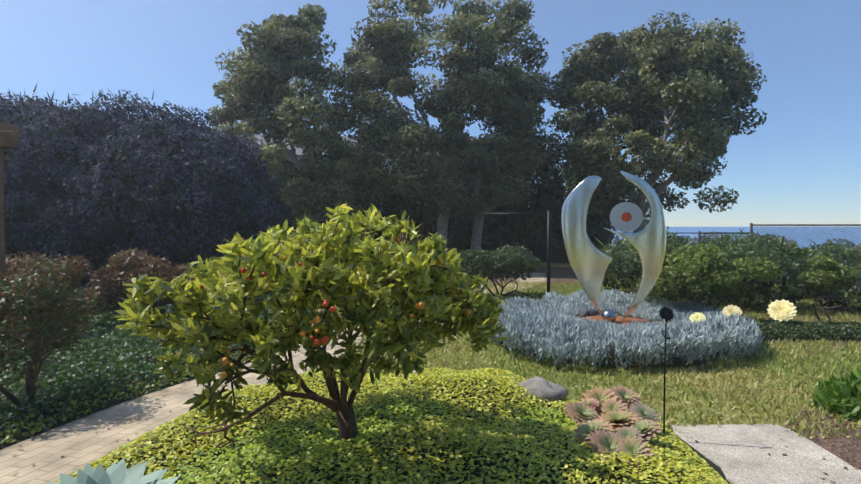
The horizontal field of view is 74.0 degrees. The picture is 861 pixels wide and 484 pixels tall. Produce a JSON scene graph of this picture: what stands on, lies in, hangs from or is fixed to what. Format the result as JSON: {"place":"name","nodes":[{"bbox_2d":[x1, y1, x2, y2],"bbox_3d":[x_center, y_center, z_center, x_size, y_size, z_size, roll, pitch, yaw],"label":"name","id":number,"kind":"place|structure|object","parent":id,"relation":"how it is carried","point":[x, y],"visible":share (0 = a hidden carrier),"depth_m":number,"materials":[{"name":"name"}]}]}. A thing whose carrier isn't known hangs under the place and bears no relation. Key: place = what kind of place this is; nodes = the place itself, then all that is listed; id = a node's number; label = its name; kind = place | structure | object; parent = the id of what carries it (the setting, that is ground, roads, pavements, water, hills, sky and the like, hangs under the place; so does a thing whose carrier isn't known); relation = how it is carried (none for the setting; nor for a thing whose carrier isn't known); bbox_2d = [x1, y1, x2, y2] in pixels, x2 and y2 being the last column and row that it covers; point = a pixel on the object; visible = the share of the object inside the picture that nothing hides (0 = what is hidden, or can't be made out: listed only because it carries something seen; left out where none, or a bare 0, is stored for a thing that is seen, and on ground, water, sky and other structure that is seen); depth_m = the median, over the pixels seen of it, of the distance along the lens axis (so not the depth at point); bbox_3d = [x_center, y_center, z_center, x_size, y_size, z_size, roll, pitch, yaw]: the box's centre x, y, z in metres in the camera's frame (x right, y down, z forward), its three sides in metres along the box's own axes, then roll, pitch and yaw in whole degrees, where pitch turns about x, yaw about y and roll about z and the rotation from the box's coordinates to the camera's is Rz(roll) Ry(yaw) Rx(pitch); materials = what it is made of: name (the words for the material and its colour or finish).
{"place":"outdoors","nodes":[
{"label":"outdoors","id":0,"kind":"place"},
{"bbox_2d":[0,253,98,407],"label":"shrub","id":1,"kind":"object","parent":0,"point":[56,309],"depth_m":4.58,"materials":[{"name":"green plant"}]},
{"bbox_2d":[0,90,295,298],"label":"ceanothus shrub","id":2,"kind":"object","parent":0,"point":[76,122],"depth_m":10.74,"materials":[{"name":"plant"}]},
{"bbox_2d":[4,192,114,276],"bbox_3d":[-7.570,-0.118,11.575,3.561,1.944,2.304,0,2,-1],"label":"ceanothus shrub","id":3,"kind":"object","parent":2,"relation":"attached to","point":[13,220],"visible":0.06,"depth_m":10.58,"materials":[{"name":"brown plant"}]},
{"bbox_2d":[0,84,291,221],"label":"ceanothus shrub sprigs","id":4,"kind":"object","parent":2,"relation":"on","point":[90,132],"visible":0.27,"depth_m":11.51,"materials":[{"name":"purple plant"}]},
{"bbox_2d":[98,153,255,265],"bbox_3d":[-5.377,-0.583,12.091,3.150,2.664,2.880,0,2,-1],"label":"ceanothus shrub","id":5,"kind":"object","parent":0,"point":[165,192],"visible":0.08,"depth_m":10.99,"materials":[{"name":"plant"}]},
{"bbox_2d":[0,305,362,483],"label":"brick path","id":6,"kind":"structure","parent":0,"point":[44,449],"depth_m":4.12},
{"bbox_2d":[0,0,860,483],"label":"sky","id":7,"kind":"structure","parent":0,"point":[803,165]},
{"bbox_2d":[11,263,860,483],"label":"lawn","id":8,"kind":"structure","parent":0,"point":[678,414],"depth_m":5.67,"materials":[{"name":"green plant"}]},
{"bbox_2d":[5,251,92,316],"bbox_3d":[-6.106,0.727,8.718,1.602,1.182,1.415,0,2,-1],"label":"shrub","id":9,"kind":"object","parent":8,"relation":"on","point":[72,272],"depth_m":8.68,"materials":[{"name":"brown plant"}]},
{"bbox_2d":[81,247,172,320],"bbox_3d":[-4.413,0.695,8.565,1.158,1.240,1.211,0,2,-1],"label":"shrub","id":10,"kind":"object","parent":8,"relation":"on","point":[111,293],"depth_m":8.40,"materials":[{"name":"plant"}]},
{"bbox_2d":[0,305,292,449],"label":"ground cover","id":11,"kind":"object","parent":8,"relation":"on","point":[114,364],"visible":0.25,"depth_m":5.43,"materials":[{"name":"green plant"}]},
{"bbox_2d":[29,297,276,306],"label":"mulch","id":12,"kind":"object","parent":8,"relation":"on","point":[256,303],"depth_m":11.35,"materials":[{"name":"soil"}]},
{"bbox_2d":[0,122,18,291],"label":"pergola timber","id":13,"kind":"object","parent":12,"relation":"on","point":[5,135],"visible":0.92,"depth_m":8.12,"materials":[{"name":"brown wood"}]},
{"bbox_2d":[53,287,92,311],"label":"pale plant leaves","id":14,"kind":"object","parent":12,"relation":"on","point":[79,292],"depth_m":8.87,"materials":[{"name":"plant"}]},
{"bbox_2d":[91,288,124,309],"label":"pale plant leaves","id":15,"kind":"object","parent":12,"relation":"on","point":[109,305],"depth_m":9.24,"materials":[{"name":"green plant"}]},
{"bbox_2d":[164,301,178,312],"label":"pale plant leaves","id":16,"kind":"object","parent":12,"relation":"on","point":[167,308],"visible":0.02,"depth_m":8.29,"materials":[{"name":"green plant"}]},
{"bbox_2d":[204,3,408,253],"bbox_3d":[-4.091,-3.288,19.184,6.812,8.891,6.741,0,2,-1],"label":"tree","id":17,"kind":"object","parent":8,"relation":"on","point":[299,204],"depth_m":17.71,"materials":[{"name":"green plant"}]},
{"bbox_2d":[16,266,613,292],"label":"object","id":18,"kind":"object","parent":8,"relation":"on","point":[554,278],"depth_m":17.21,"materials":[{"name":"soil"}]},
{"bbox_2d":[57,367,729,483],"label":"sedum cover","id":19,"kind":"object","parent":8,"relation":"on","point":[320,449],"visible":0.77,"depth_m":3.58,"materials":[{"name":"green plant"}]},
{"bbox_2d":[47,458,179,483],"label":"agave plant","id":20,"kind":"object","parent":19,"relation":"on","point":[102,476],"visible":1,"depth_m":3.00,"materials":[{"name":"green plant"}]},
{"bbox_2d":[115,201,508,453],"bbox_3d":[-0.640,0.606,3.731,2.302,1.722,2.072,0,2,-1],"label":"fruit tree","id":21,"kind":"object","parent":19,"relation":"on","point":[211,279],"depth_m":3.04,"materials":[{"name":"green plant"}]},
{"bbox_2d":[158,236,470,377],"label":"arbutus fruits","id":22,"kind":"object","parent":21,"relation":"on","point":[317,319],"visible":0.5,"depth_m":3.00,"materials":[{"name":"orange food"}]},
{"bbox_2d":[191,253,469,344],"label":"arbutus fruits","id":23,"kind":"object","parent":21,"relation":"on","point":[325,304],"visible":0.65,"depth_m":2.79,"materials":[{"name":"red food"}]},
{"bbox_2d":[562,385,663,468],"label":"succulents","id":24,"kind":"object","parent":19,"relation":"on","point":[629,426],"visible":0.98,"depth_m":3.82,"materials":[{"name":"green plant"}]},
{"bbox_2d":[237,129,616,262],"bbox_3d":[-7.707,-1.910,22.974,30.625,5.513,2.747,0,2,-1],"label":"hedge","id":25,"kind":"object","parent":8,"relation":"on","point":[428,218],"depth_m":22.65,"materials":[{"name":"green plant"}]},
{"bbox_2d":[12,308,859,482],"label":"leaf litter","id":26,"kind":"object","parent":8,"relation":"on","point":[547,377],"visible":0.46,"depth_m":4.32,"materials":[{"name":"brown plant"}]},
{"bbox_2d":[373,48,523,260],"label":"tree limbs","id":27,"kind":"object","parent":8,"relation":"on","point":[442,223],"visible":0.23,"depth_m":18.94,"materials":[{"name":"grey plant"}]},
{"bbox_2d":[351,0,541,206],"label":"tree leaves","id":28,"kind":"object","parent":27,"relation":"attached to","point":[414,178],"visible":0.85,"depth_m":17.66,"materials":[{"name":"green plant"}]},
{"bbox_2d":[469,45,543,252],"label":"tree limbs","id":29,"kind":"object","parent":8,"relation":"on","point":[475,241],"visible":0.17,"depth_m":19.48,"materials":[{"name":"grey plant"}]},
{"bbox_2d":[423,0,563,221],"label":"tree leaves","id":30,"kind":"object","parent":29,"relation":"attached to","point":[447,121],"visible":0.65,"depth_m":18.89,"materials":[{"name":"green plant"}]},
{"bbox_2d":[484,211,550,292],"bbox_3d":[1.665,0.327,11.024,1.271,1.844,0.068,0,2,14],"label":"metal post","id":31,"kind":"object","parent":8,"relation":"on","point":[548,213],"visible":0.8,"depth_m":10.86,"materials":[{"name":"black metal"}]},
{"bbox_2d":[513,376,568,404],"bbox_3d":[0.931,1.274,4.783,0.462,0.257,0.364,0,2,-1],"label":"rock","id":32,"kind":"object","parent":8,"relation":"on","point":[536,386],"visible":0.62,"depth_m":4.73,"materials":[{"name":"stone"}]},
{"bbox_2d":[501,312,723,365],"bbox_3d":[2.437,1.190,8.035,3.186,0.121,4.002,0,2,-1],"label":"soil bed","id":33,"kind":"object","parent":8,"relation":"on","point":[661,363],"depth_m":6.19,"materials":[{"name":"soil"}]},
{"bbox_2d":[561,171,666,324],"bbox_3d":[2.677,0.079,8.271,1.154,2.220,1.097,-1,2,-34],"label":"sculpture","id":34,"kind":"object","parent":33,"relation":"on","point":[598,257],"visible":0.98,"depth_m":8.27,"materials":[{"name":"silver metal"}]},
{"bbox_2d":[480,288,764,370],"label":"silvery ground-cover plants","id":35,"kind":"object","parent":33,"relation":"on","point":[621,345],"visible":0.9,"depth_m":6.46,"materials":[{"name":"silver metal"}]},
{"bbox_2d":[534,10,766,232],"bbox_3d":[7.136,-3.071,18.869,6.320,8.474,6.475,-2,2,-43],"label":"tree","id":36,"kind":"object","parent":8,"relation":"on","point":[608,46],"depth_m":17.75,"materials":[{"name":"green plant"}]},
{"bbox_2d":[653,306,682,433],"bbox_3d":[1.655,0.974,3.972,0.215,1.065,0.051,0,2,-1],"label":"garden stake","id":37,"kind":"object","parent":8,"relation":"on","point":[667,313],"visible":1,"depth_m":3.97,"materials":[{"name":"black metal"}]},
{"bbox_2d":[636,243,783,310],"bbox_3d":[4.341,0.664,8.986,1.873,1.290,1.629,0,2,-1],"label":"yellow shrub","id":38,"kind":"object","parent":8,"relation":"on","point":[717,272],"depth_m":8.55,"materials":[{"name":"plant"}]},
{"bbox_2d":[598,226,860,311],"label":"shrubs","id":39,"kind":"object","parent":8,"relation":"on","point":[769,250],"depth_m":10.48,"materials":[{"name":"green plant"}]},
{"bbox_2d":[611,252,668,284],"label":"shrubs","id":40,"kind":"object","parent":39,"relation":"on","point":[636,264],"visible":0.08,"depth_m":11.72,"materials":[{"name":"green plant"}]},
{"bbox_2d":[595,220,860,288],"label":"shrub sprigs","id":41,"kind":"object","parent":39,"relation":"on","point":[741,231],"visible":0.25,"depth_m":11.54,"materials":[{"name":"green plant"}]},
{"bbox_2d":[728,253,790,294],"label":"shrubs","id":42,"kind":"object","parent":39,"relation":"on","point":[771,283],"visible":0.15,"depth_m":10.16,"materials":[{"name":"green plant"}]},
{"bbox_2d":[836,279,860,302],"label":"shrubs","id":43,"kind":"object","parent":39,"relation":"on","point":[858,286],"visible":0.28,"depth_m":9.88,"materials":[{"name":"green plant"}]},
{"bbox_2d":[622,223,860,246],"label":"fence","id":44,"kind":"object","parent":8,"relation":"on","point":[699,233],"visible":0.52,"depth_m":23.12,"materials":[{"name":"grey metal"}]},
{"bbox_2d":[741,307,860,348],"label":"mulch","id":45,"kind":"object","parent":8,"relation":"on","point":[842,344],"visible":0.09,"depth_m":9.28,"materials":[{"name":"soil"}]},
{"bbox_2d":[755,319,860,339],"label":"ground cover","id":46,"kind":"object","parent":45,"relation":"on","point":[799,327],"visible":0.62,"depth_m":7.61,"materials":[{"name":"green plant"}]},
{"bbox_2d":[689,299,796,322],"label":"flowers","id":47,"kind":"object","parent":46,"relation":"on","point":[775,307],"visible":0.85,"depth_m":7.87,"materials":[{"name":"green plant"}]},
{"bbox_2d":[797,256,858,321],"bbox_3d":[5.853,0.760,8.296,0.978,1.119,1.071,0,2,-1],"label":"standard shrub","id":48,"kind":"object","parent":45,"relation":"on","point":[835,273],"depth_m":8.30,"materials":[{"name":"green plant"}]},
{"bbox_2d":[785,407,860,469],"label":"mulch","id":49,"kind":"object","parent":8,"relation":"on","point":[847,445],"visible":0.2,"depth_m":4.04,"materials":[{"name":"soil"}]},
{"bbox_2d":[808,367,860,421],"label":"green plant clump","id":50,"kind":"object","parent":49,"relation":"on","point":[847,404],"visible":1,"depth_m":4.61,"materials":[{"name":"green plant"}]},
{"bbox_2d":[483,273,546,298],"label":"brick path","id":51,"kind":"structure","parent":0,"point":[534,278],"depth_m":15.54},
{"bbox_2d":[611,227,860,248],"bbox_3d":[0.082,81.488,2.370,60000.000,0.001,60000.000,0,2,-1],"label":"sea","id":52,"kind":"structure","parent":0,"point":[777,228],"depth_m":6373.98,"materials":[{"name":"blue liquid"}]},
{"bbox_2d":[670,424,860,483],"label":"paved path","id":53,"kind":"structure","parent":0,"point":[751,469],"depth_m":3.73,"materials":[{"name":"concrete"}]},
{"bbox_2d":[701,226,860,252],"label":"chain link fence","id":54,"kind":"object","parent":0,"point":[782,230],"depth_m":23.18,"materials":[{"name":"grey metal"}]},
{"bbox_2d":[760,328,860,341],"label":"low ground cover","id":55,"kind":"object","parent":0,"point":[805,339],"visible":0.02,"depth_m":7.47,"materials":[{"name":"green plant"}]},
{"bbox_3d":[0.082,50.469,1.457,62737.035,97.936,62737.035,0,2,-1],"label":"ground","id":56,"kind":"structure","parent":0,"visible":0},
{"bbox_2d":[146,264,194,313],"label":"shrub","id":57,"kind":"object","parent":56,"relation":"on","point":[179,270],"depth_m":9.14,"materials":[{"name":"brown plant"}]},
{"bbox_2d":[243,135,492,223],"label":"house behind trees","id":58,"kind":"structure","parent":56,"relation":"on","point":[258,137],"depth_m":34.41,"materials":[{"name":"grey glass"}]},
{"bbox_2d":[380,230,541,296],"bbox_3d":[0.651,0.514,11.392,3.618,1.594,2.939,0,2,-1],"label":"shrub","id":59,"kind":"object","parent":56,"relation":"on","point":[502,263],"depth_m":11.78,"materials":[{"name":"green plant"}]},
{"bbox_2d":[606,231,860,255],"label":"hill scrub bushes","id":60,"kind":"object","parent":56,"relation":"on","point":[690,238],"visible":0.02,"depth_m":94.18,"materials":[{"name":"green plant"}]}
]}

